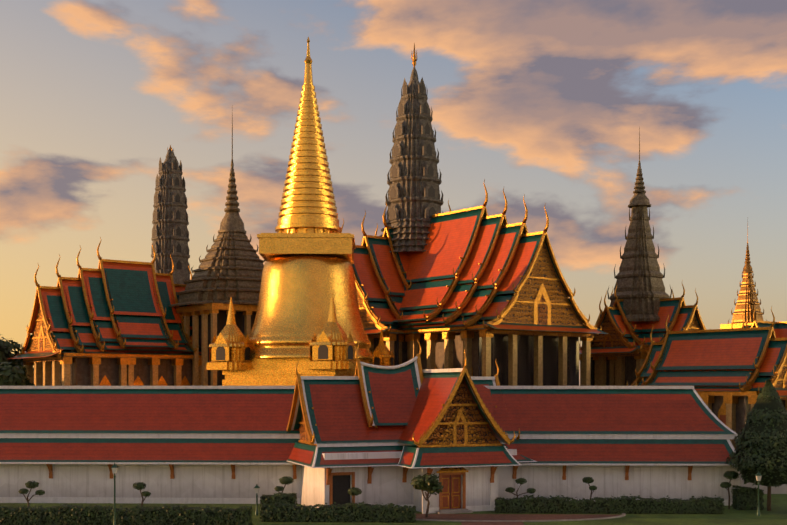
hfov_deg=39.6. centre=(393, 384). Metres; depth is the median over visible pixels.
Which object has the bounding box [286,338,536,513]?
gate pavilion
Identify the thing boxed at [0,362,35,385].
tree
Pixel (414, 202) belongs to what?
prang
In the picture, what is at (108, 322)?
viharn
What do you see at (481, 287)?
royal pantheon
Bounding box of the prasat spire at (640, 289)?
[600,127,671,321]
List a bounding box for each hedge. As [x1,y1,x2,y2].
[0,503,252,524]
[261,500,415,522]
[494,494,724,513]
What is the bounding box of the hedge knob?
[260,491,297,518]
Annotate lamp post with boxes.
[111,463,117,524]
[254,484,259,514]
[755,471,761,515]
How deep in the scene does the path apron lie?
91.54 m
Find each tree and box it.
[0,334,33,382]
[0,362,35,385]
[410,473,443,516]
[725,379,786,510]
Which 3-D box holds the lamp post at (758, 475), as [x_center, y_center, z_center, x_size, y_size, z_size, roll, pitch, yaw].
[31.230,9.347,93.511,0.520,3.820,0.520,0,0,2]
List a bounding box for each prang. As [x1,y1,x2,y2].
[151,145,189,283]
[380,43,443,251]
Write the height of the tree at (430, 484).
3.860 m
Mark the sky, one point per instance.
(545, 101)
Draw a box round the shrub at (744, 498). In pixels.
[731,485,763,509]
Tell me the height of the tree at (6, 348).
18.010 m
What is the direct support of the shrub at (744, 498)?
on the lawn
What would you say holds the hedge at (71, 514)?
on the lawn
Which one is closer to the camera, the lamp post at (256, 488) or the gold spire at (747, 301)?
the lamp post at (256, 488)
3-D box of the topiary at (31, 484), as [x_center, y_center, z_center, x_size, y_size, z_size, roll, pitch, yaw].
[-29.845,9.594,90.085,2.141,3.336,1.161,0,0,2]
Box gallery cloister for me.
[0,386,739,505]
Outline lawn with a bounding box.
[0,494,786,524]
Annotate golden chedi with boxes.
[207,37,394,385]
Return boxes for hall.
[627,307,786,450]
[731,309,786,337]
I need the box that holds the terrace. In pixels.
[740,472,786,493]
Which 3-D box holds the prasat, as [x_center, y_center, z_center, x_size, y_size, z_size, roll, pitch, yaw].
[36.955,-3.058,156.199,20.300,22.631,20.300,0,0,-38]
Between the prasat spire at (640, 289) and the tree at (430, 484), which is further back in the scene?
the prasat spire at (640, 289)
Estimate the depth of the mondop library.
146.52 m
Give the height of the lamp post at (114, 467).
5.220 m
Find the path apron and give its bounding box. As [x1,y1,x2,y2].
[416,513,625,524]
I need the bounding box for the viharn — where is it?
[8,237,201,385]
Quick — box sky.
[0,0,786,385]
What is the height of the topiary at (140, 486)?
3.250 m
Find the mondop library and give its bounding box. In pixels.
[168,118,264,385]
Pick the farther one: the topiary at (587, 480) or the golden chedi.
the golden chedi
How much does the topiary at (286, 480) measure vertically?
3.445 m
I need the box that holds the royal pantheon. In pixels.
[341,179,607,385]
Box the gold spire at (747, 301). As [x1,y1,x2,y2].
[720,223,766,328]
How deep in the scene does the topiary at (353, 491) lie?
90.98 m
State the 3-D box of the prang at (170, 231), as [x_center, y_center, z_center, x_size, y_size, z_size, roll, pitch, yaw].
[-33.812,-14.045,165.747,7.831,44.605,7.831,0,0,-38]
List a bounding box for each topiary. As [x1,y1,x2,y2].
[19,481,44,506]
[133,482,150,505]
[274,476,293,494]
[348,487,361,503]
[505,478,535,496]
[582,477,596,498]
[720,471,738,508]
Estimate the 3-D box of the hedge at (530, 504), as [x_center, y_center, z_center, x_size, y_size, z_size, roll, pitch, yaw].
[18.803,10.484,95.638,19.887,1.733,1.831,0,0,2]
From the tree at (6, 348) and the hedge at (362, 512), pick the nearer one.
the hedge at (362, 512)
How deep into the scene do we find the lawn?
91.70 m
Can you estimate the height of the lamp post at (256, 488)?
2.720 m
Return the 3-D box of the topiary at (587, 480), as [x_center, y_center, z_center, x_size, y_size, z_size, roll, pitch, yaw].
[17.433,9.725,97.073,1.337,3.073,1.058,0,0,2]
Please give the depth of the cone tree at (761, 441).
95.71 m
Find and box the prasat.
[579,280,706,385]
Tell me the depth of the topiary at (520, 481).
97.09 m
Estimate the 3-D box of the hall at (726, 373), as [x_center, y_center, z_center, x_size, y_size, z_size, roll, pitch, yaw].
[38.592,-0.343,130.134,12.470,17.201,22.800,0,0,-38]
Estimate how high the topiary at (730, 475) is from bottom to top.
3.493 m
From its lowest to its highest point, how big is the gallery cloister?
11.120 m

